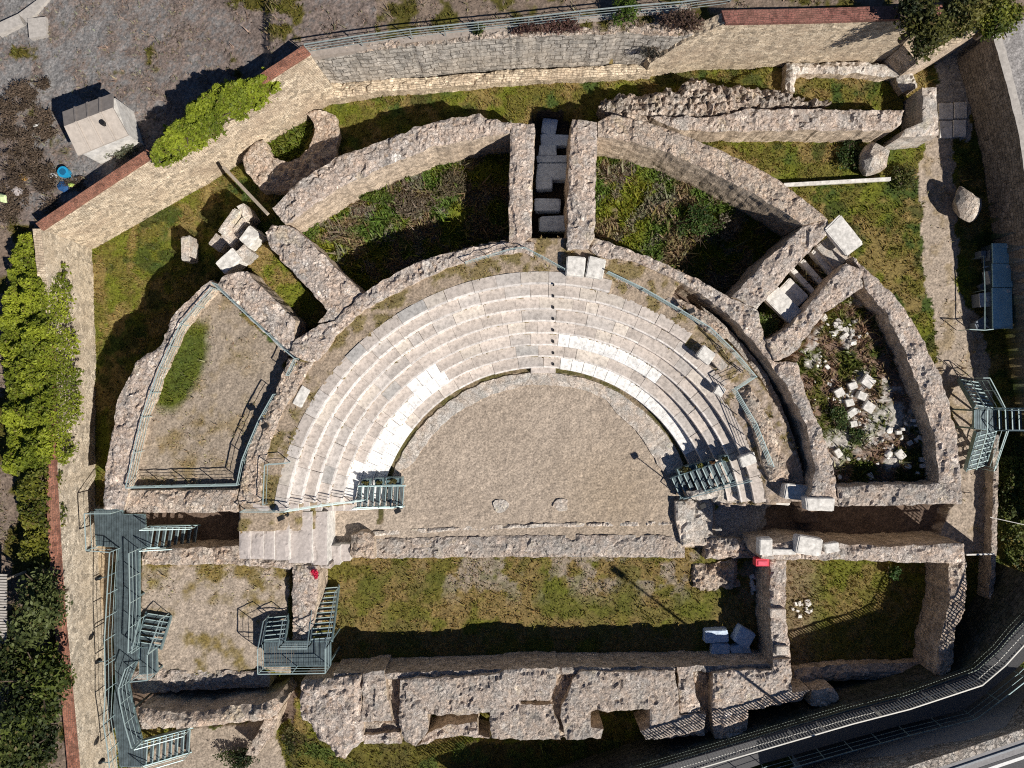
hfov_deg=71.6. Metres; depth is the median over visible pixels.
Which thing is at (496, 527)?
stone kerb
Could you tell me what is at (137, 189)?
retaining wall
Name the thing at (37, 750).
tree
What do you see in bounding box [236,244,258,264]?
stone block
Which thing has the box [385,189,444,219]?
shrub
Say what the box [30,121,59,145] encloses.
dry brush
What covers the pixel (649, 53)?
shrub
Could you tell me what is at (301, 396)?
stone block
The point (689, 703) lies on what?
pier wall
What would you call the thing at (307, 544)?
stone staircase
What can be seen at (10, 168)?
dry brush
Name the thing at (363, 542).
stone block
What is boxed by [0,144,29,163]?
dry brush
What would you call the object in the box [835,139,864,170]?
shrub
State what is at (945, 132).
paving slab
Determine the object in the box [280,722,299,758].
shrub
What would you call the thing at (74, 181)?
dry brush
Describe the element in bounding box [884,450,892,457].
loose stone
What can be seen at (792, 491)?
stone block
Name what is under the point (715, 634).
stone block
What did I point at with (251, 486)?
ring wall
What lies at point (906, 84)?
wall
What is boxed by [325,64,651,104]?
footing wall
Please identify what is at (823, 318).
loose stone
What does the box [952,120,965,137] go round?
paving slab
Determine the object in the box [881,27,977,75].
retaining wall
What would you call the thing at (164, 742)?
metal staircase
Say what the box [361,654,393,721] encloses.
pier wall
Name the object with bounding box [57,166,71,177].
plastic tub
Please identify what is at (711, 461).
planter
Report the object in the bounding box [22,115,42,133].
dry brush
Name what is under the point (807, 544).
stone block
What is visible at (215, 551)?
wall
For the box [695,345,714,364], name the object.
stone block
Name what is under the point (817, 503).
stone block
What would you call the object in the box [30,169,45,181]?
dry brush
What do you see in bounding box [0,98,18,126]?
dry brush
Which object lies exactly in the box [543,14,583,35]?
shrub
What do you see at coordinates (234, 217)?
stone block
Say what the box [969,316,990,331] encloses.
tarpaulin heap
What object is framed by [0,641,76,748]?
tree
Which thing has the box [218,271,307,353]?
radial wall
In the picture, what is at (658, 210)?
grass
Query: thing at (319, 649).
metal staircase
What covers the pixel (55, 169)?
dry brush
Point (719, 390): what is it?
stone block
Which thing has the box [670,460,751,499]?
metal staircase
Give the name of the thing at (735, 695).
scaena wall
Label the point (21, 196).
dry brush
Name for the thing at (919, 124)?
wall
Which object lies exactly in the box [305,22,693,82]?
retaining wall
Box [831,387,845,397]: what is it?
stone block
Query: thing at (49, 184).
dry brush
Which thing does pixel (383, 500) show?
metal staircase
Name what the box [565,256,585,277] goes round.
stone block
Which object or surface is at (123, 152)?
shrub
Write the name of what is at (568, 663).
wall
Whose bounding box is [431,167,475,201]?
shrub
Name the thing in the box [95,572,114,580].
spotlight
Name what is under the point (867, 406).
stone block
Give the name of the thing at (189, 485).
railing
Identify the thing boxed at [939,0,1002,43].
tree
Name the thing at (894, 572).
shrub
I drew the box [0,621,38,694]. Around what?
tree
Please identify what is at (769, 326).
shrub
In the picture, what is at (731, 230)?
shrub
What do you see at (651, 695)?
scaena wall
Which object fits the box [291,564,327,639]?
wall
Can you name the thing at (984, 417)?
metal staircase
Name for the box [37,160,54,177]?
dry brush
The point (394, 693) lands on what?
rubble fill
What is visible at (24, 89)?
dry brush
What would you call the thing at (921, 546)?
rubble wall
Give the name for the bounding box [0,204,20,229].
dry brush
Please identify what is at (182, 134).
creeper
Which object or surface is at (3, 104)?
dry brush
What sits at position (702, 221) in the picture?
shrub
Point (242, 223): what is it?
stone block
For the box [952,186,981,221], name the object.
boulder
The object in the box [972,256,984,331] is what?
railing
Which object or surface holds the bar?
on the ground at (530, 454)
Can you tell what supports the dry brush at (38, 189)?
on the ground at (530, 454)
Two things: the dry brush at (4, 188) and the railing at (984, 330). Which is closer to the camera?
the dry brush at (4, 188)
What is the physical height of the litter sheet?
0.224 m
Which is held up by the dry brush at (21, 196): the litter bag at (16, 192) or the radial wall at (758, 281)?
the litter bag at (16, 192)
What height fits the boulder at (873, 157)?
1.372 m
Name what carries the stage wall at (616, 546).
on the ground at (530, 454)
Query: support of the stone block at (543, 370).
on the ground at (530, 454)
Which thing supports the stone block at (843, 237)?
on the radial wall at (758, 281)
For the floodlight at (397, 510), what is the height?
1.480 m
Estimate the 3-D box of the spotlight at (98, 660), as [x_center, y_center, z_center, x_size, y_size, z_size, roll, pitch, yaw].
[-22.458,15.188,39.541,0.726,1.717,0.280,0,90,0]
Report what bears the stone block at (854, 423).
on the ground at (530, 454)
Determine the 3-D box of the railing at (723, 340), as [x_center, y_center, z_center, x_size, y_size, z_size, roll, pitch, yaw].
[9.247,-3.456,38.064,9.706,0.972,0.768,35,90,0]
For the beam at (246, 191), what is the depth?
38.91 m
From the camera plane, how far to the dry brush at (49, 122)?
37.79 m
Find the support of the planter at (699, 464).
on the theatre seating
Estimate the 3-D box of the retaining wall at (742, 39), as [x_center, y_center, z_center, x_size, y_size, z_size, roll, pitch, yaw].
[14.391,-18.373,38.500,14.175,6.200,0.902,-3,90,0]
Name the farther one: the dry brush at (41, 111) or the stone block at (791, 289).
the stone block at (791, 289)
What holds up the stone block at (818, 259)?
on the ground at (530, 454)
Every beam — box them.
[222,166,269,215]
[783,177,890,186]
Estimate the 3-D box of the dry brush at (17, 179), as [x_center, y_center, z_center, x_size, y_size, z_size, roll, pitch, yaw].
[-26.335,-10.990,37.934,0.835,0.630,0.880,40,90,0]
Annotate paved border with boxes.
[386,373,682,504]
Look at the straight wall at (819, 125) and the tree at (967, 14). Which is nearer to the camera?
the tree at (967, 14)
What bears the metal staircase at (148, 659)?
on the ground at (530, 454)
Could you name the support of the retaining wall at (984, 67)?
on the ground at (530, 454)
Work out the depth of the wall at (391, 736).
39.56 m
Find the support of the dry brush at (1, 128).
on the ground at (530, 454)
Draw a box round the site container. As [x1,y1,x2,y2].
[981,243,1012,328]
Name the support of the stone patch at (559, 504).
on the ground at (530, 454)
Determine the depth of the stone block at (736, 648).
41.30 m
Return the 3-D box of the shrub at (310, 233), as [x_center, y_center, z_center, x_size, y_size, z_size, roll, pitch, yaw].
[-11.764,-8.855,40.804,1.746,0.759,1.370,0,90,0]
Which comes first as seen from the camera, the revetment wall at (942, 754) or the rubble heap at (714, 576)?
the revetment wall at (942, 754)
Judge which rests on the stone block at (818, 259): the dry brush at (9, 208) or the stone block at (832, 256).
the stone block at (832, 256)
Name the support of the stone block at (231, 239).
on the ground at (530, 454)
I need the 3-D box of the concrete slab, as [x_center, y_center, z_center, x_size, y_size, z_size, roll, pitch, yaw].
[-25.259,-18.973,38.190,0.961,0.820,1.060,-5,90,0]
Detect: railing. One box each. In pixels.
[125,287,274,488]
[211,282,298,375]
[240,499,365,512]
[262,461,290,504]
[303,0,730,51]
[465,247,564,270]
[606,271,756,377]
[629,611,1023,767]
[730,376,773,466]
[761,669,1023,767]
[957,326,1012,330]
[968,378,1005,407]
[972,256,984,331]
[984,429,1006,470]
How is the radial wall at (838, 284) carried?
on the ground at (530, 454)
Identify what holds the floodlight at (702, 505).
on the rubble wall at (717, 496)
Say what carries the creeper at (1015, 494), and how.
on the ground at (530, 454)
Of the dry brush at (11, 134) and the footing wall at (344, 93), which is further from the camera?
the footing wall at (344, 93)
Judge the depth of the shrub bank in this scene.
37.39 m
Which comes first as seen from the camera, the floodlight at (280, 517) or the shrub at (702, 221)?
the floodlight at (280, 517)
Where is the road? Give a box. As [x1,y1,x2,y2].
[792,666,1023,767]
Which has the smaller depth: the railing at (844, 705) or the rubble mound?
the railing at (844, 705)
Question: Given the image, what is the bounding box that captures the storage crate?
[971,292,991,307]
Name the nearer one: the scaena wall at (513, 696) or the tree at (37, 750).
the tree at (37, 750)
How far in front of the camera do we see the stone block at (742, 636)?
41.10 m
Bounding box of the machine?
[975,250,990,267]
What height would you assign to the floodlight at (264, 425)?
0.980 m
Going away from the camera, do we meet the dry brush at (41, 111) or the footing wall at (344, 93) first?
the dry brush at (41, 111)
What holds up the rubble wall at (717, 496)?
on the ground at (530, 454)
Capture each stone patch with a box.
[493,499,508,512]
[553,499,567,510]
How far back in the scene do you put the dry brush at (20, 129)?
37.89 m
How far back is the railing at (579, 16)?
35.54 m
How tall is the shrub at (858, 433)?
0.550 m
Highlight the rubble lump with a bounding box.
[803,679,838,706]
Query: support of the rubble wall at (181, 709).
on the ground at (530, 454)
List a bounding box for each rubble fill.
[365,679,401,732]
[550,674,572,736]
[691,671,709,736]
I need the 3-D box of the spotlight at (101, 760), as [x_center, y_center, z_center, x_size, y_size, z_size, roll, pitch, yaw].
[-22.269,20.672,39.541,0.727,1.717,0.280,0,90,0]
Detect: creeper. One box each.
[0,230,84,477]
[150,67,281,167]
[997,433,1023,571]
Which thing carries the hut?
on the ground at (530, 454)
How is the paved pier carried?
on the ground at (530, 454)
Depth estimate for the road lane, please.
35.71 m
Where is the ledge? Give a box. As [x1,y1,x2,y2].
[695,305,798,456]
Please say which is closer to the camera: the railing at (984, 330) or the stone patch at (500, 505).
the railing at (984, 330)
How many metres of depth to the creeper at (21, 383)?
37.42 m
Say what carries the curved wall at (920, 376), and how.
on the ground at (530, 454)
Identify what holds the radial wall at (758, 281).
on the ground at (530, 454)
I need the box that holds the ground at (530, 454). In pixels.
[0,0,1023,767]
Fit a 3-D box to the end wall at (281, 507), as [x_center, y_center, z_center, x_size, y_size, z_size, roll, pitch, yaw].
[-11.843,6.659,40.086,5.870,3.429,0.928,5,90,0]
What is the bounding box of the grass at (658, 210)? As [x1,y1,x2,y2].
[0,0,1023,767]
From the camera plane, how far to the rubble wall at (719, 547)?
40.88 m
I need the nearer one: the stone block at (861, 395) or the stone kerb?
the stone block at (861, 395)
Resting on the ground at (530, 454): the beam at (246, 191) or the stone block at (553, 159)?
the stone block at (553, 159)
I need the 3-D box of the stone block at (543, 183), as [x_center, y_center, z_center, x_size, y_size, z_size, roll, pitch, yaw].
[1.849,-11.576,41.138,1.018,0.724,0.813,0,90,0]
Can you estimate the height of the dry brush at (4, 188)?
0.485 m
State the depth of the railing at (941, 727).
37.34 m
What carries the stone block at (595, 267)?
on the ground at (530, 454)
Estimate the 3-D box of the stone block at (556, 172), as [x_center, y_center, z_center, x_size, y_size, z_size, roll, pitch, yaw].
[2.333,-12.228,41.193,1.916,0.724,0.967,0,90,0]
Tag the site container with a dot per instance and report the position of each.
(998, 312)
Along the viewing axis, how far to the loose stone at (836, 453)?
39.20 m
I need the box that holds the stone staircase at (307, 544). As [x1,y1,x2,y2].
[239,511,352,568]
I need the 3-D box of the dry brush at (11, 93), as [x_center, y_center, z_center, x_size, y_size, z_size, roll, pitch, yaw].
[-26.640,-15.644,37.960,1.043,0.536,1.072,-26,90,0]
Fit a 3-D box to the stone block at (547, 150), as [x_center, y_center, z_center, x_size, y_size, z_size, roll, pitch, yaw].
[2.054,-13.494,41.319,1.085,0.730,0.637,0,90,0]
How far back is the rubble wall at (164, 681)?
40.27 m
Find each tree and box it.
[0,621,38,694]
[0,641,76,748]
[0,712,64,767]
[5,561,72,651]
[893,0,956,64]
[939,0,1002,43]
[972,0,1023,41]
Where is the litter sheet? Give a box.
[57,181,68,192]
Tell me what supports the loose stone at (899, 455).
on the ground at (530, 454)
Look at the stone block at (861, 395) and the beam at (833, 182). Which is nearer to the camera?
the stone block at (861, 395)
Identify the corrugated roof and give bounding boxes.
[0,571,26,644]
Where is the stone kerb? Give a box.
[373,521,672,535]
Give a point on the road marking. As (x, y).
(1009, 762)
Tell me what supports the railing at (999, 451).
attached to the metal staircase at (984, 417)
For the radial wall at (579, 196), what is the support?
on the ground at (530, 454)
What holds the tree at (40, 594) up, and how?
on the ground at (530, 454)
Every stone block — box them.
[181,235,197,263]
[209,233,230,253]
[216,248,248,274]
[218,208,242,236]
[221,224,244,249]
[233,217,256,233]
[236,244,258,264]
[237,203,260,224]
[239,226,267,250]
[293,385,309,407]
[531,368,555,372]
[534,198,560,213]
[535,176,551,192]
[536,163,566,182]
[537,155,566,164]
[538,145,556,155]
[538,215,564,233]
[540,134,568,148]
[541,118,557,134]
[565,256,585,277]
[584,256,605,279]
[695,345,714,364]
[702,626,728,642]
[709,642,729,653]
[711,352,727,370]
[713,384,725,396]
[730,623,755,648]
[730,643,751,652]
[737,451,756,466]
[756,536,772,555]
[764,287,801,322]
[768,607,785,617]
[772,549,795,554]
[774,644,788,654]
[779,483,807,499]
[780,278,807,305]
[788,268,814,293]
[792,534,822,555]
[798,259,821,284]
[801,496,834,510]
[808,249,832,274]
[814,237,847,269]
[823,541,839,553]
[825,215,861,255]
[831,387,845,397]
[843,398,854,406]
[844,407,857,418]
[846,381,857,389]
[847,420,857,427]
[854,391,866,400]
[858,374,875,388]
[860,400,875,413]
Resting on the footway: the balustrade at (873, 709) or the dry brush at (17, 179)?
the balustrade at (873, 709)
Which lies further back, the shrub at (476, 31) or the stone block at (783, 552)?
the stone block at (783, 552)
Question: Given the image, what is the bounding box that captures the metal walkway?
[84,508,156,767]
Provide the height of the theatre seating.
3.349 m
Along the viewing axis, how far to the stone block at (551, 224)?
40.48 m
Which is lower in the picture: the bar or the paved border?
the bar
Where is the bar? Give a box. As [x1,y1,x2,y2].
[966,553,994,555]
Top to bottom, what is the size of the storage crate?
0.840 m
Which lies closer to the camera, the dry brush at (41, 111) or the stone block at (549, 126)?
the dry brush at (41, 111)
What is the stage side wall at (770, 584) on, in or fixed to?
on the ground at (530, 454)
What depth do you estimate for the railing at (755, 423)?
38.09 m
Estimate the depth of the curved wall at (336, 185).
38.13 m
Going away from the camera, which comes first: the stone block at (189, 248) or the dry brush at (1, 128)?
the dry brush at (1, 128)
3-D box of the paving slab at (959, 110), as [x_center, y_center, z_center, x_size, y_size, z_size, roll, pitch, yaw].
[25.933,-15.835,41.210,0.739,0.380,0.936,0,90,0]
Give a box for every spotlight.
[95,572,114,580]
[95,655,114,663]
[98,754,118,763]
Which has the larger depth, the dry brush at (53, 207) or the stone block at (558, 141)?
the stone block at (558, 141)
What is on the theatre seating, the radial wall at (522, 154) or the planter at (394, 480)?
the planter at (394, 480)
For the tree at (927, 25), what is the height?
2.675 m
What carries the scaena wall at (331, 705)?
on the ground at (530, 454)
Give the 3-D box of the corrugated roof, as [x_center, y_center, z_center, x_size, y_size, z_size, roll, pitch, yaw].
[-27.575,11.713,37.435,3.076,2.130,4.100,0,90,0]
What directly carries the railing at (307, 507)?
on the end wall at (281, 507)
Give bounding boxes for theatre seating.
[274,271,765,504]
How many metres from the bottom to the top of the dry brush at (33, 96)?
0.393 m
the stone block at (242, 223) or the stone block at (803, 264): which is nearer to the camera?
the stone block at (803, 264)
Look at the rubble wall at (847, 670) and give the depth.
40.77 m
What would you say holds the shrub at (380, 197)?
on the ground at (530, 454)
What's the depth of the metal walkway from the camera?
39.58 m
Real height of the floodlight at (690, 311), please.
0.980 m
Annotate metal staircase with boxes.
[130,612,171,682]
[134,727,192,767]
[139,524,200,551]
[257,584,340,674]
[351,485,405,509]
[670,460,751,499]
[952,377,1023,471]
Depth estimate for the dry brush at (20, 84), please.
37.73 m
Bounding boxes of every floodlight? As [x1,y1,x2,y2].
[260,422,268,428]
[277,512,288,521]
[394,507,402,513]
[685,307,695,313]
[691,498,705,508]
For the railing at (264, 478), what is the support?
on the ground at (530, 454)
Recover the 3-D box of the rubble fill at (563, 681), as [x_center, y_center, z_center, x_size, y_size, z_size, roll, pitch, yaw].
[3.020,17.975,40.843,2.353,2.114,3.895,0,90,0]
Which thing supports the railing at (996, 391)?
attached to the metal staircase at (984, 417)
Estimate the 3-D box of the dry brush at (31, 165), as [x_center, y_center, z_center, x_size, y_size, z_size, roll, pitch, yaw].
[-25.613,-11.409,37.852,1.296,0.640,1.412,0,90,0]
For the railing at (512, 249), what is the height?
0.968 m
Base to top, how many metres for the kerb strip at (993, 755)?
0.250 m
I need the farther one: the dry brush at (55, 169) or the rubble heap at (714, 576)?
the rubble heap at (714, 576)
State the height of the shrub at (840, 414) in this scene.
0.664 m
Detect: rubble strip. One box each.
[616,277,728,338]
[736,386,790,481]
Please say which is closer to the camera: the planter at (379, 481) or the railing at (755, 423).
the railing at (755, 423)
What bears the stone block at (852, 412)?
on the ground at (530, 454)
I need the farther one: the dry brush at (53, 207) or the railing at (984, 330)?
the railing at (984, 330)
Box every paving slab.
[937,103,952,119]
[938,121,951,138]
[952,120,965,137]
[953,102,966,118]
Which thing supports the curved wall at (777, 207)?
on the ground at (530, 454)
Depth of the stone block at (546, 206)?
40.65 m
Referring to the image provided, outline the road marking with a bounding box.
[989,756,1023,767]
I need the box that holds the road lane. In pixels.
[980,753,1023,767]
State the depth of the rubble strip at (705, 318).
38.58 m
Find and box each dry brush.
[0,94,13,116]
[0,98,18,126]
[0,117,18,143]
[0,120,15,132]
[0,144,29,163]
[0,157,20,179]
[0,180,14,203]
[0,195,26,218]
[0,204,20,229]
[1,79,21,100]
[2,183,35,207]
[4,175,24,188]
[5,98,33,114]
[8,78,30,94]
[10,171,24,183]
[13,126,36,148]
[16,131,34,154]
[17,84,33,98]
[18,155,41,181]
[21,89,38,102]
[21,160,40,173]
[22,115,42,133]
[24,146,44,163]
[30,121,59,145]
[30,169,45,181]
[31,103,56,125]
[31,177,54,193]
[32,76,50,90]
[32,169,57,196]
[33,167,60,179]
[37,109,57,129]
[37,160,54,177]
[37,193,58,217]
[60,174,87,190]
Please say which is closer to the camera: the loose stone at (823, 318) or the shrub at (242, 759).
the loose stone at (823, 318)
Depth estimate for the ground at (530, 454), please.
41.19 m
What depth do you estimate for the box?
38.90 m
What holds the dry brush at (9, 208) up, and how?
on the ground at (530, 454)
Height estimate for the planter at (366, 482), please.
0.929 m
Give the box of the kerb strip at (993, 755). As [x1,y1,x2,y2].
[953,744,1023,767]
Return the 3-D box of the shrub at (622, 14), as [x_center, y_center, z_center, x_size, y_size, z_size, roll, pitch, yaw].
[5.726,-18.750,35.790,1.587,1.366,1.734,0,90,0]
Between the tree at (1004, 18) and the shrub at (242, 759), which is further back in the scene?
the shrub at (242, 759)
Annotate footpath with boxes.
[310,4,690,59]
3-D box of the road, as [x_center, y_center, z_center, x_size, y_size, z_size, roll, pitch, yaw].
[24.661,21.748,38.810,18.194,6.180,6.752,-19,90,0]
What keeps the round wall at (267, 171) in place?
on the ground at (530, 454)
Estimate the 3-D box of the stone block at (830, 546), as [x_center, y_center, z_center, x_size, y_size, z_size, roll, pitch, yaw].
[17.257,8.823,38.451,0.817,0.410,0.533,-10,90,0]
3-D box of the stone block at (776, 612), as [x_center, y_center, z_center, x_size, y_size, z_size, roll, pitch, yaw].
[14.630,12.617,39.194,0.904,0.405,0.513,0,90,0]
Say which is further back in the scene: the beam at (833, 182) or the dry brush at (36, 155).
the beam at (833, 182)
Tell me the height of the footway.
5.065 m
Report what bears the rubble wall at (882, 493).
on the ground at (530, 454)
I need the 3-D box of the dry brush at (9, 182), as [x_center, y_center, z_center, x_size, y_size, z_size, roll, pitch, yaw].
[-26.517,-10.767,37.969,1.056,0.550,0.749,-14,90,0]
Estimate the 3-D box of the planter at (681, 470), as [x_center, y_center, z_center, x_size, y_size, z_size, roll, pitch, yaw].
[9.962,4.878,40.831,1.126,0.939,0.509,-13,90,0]
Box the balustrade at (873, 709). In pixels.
[666,627,1023,767]
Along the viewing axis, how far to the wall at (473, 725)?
39.79 m
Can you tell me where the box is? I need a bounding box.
[753,557,768,565]
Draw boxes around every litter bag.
[0,193,6,202]
[11,186,23,195]
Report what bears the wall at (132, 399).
on the ground at (530, 454)
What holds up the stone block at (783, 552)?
on the rubble wall at (921, 546)
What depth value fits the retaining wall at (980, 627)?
39.61 m
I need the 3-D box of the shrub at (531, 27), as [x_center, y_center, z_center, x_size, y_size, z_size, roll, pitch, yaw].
[1.102,-18.162,36.203,2.391,0.747,0.954,0,90,0]
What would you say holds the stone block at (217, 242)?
on the ground at (530, 454)
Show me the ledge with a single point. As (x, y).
(739, 347)
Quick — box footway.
[656,623,1023,767]
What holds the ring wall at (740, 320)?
on the ground at (530, 454)
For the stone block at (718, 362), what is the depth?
38.60 m
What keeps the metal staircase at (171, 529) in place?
on the ground at (530, 454)
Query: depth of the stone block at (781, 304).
38.61 m
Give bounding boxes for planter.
[361,478,371,485]
[375,477,384,485]
[386,476,403,484]
[674,463,694,474]
[693,461,706,469]
[705,458,716,465]
[717,454,729,461]
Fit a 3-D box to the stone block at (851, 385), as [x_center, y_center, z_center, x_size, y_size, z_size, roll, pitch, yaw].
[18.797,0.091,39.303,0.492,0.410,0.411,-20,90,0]
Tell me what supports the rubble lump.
on the ground at (530, 454)
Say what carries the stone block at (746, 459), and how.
on the theatre seating
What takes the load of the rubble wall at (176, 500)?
on the ground at (530, 454)
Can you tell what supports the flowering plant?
on the wall at (308, 591)
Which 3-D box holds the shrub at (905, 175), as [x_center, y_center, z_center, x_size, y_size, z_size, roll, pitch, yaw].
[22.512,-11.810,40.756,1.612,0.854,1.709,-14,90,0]
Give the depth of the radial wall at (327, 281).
38.24 m
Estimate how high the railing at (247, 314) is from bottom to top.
1.122 m
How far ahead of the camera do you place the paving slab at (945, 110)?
41.04 m
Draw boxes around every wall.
[33,229,117,767]
[36,45,334,248]
[103,280,220,509]
[126,487,240,512]
[130,666,276,693]
[138,677,296,728]
[142,539,286,566]
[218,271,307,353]
[238,358,313,504]
[243,110,341,194]
[246,701,286,755]
[253,501,358,510]
[265,225,365,323]
[273,113,511,232]
[288,242,533,361]
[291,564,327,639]
[300,661,368,758]
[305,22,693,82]
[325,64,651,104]
[334,649,771,678]
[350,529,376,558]
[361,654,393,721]
[364,728,403,743]
[376,534,684,558]
[399,651,560,745]
[417,713,490,745]
[508,123,534,244]
[557,563,1023,767]
[560,668,705,739]
[563,119,596,250]
[589,238,837,505]
[597,115,826,236]
[643,5,941,75]
[648,108,903,142]
[668,650,699,713]
[683,481,738,502]
[701,536,757,559]
[708,643,808,738]
[725,219,827,308]
[741,528,964,563]
[754,559,790,658]
[765,263,863,360]
[781,61,917,96]
[791,658,919,681]
[803,698,1023,767]
[836,479,962,506]
[843,257,960,483]
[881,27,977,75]
[883,87,938,149]
[913,562,966,674]
[957,34,1023,331]
[977,435,999,598]
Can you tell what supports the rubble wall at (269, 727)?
on the ground at (530, 454)
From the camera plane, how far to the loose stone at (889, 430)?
39.30 m
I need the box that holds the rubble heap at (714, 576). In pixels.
[691,558,740,590]
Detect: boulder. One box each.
[858,142,889,176]
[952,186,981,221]
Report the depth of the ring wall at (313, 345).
38.16 m
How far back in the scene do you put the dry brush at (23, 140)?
37.72 m
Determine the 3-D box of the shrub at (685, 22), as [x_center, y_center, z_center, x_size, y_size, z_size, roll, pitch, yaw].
[8.562,-18.306,35.879,2.300,1.202,1.730,-24,90,0]
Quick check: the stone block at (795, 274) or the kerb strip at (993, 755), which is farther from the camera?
the stone block at (795, 274)
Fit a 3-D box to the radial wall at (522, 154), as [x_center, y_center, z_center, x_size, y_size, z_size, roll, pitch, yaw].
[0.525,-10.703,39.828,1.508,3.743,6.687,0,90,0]
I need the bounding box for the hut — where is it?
[62,93,143,163]
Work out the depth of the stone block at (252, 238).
39.34 m
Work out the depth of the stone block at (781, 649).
39.05 m
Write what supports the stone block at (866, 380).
on the ground at (530, 454)
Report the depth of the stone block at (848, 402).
39.10 m
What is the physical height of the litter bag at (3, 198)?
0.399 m
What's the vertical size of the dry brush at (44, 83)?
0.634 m
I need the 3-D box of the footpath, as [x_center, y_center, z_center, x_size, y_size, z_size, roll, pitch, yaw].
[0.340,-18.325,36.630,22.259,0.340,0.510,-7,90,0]
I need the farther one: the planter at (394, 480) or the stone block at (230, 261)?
the planter at (394, 480)
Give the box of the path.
[0,0,49,37]
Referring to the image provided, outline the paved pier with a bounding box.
[674,499,717,545]
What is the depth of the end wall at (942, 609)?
39.58 m
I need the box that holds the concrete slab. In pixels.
[27,17,48,40]
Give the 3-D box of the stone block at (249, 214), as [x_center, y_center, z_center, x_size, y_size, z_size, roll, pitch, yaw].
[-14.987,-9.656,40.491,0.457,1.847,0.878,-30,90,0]
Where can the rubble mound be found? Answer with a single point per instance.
(695, 98)
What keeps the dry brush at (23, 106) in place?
on the ground at (530, 454)
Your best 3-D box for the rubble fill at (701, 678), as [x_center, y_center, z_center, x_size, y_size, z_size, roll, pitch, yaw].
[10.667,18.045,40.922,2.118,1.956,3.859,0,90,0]
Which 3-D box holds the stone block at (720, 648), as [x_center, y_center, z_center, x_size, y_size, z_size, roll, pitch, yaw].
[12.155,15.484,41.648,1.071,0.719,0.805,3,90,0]
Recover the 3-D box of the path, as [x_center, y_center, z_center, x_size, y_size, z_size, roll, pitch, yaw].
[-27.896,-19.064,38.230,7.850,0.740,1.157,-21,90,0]
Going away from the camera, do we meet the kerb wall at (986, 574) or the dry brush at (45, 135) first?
the dry brush at (45, 135)
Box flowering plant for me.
[311,569,318,579]
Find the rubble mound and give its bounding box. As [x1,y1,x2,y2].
[596,77,831,121]
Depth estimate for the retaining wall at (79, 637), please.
39.61 m
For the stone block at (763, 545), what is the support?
on the rubble wall at (921, 546)
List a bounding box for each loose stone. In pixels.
[821,314,827,321]
[832,448,842,457]
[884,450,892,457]
[886,426,892,433]
[894,449,905,459]
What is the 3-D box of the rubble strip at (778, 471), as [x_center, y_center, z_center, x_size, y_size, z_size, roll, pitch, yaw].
[13.918,2.761,39.448,1.296,1.303,5.766,-19,90,0]
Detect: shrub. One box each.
[103,143,140,161]
[212,746,259,767]
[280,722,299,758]
[302,221,321,240]
[358,190,397,205]
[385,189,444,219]
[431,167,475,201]
[472,18,485,36]
[511,18,552,35]
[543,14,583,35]
[611,0,641,27]
[639,46,662,59]
[657,5,704,36]
[674,200,725,248]
[714,213,740,241]
[759,312,780,336]
[825,403,850,432]
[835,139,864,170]
[848,427,865,444]
[887,565,902,580]
[888,163,919,193]
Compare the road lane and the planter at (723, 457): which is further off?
the planter at (723, 457)
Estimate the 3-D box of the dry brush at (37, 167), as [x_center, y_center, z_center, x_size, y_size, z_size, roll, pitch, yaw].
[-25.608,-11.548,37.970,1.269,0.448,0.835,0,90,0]

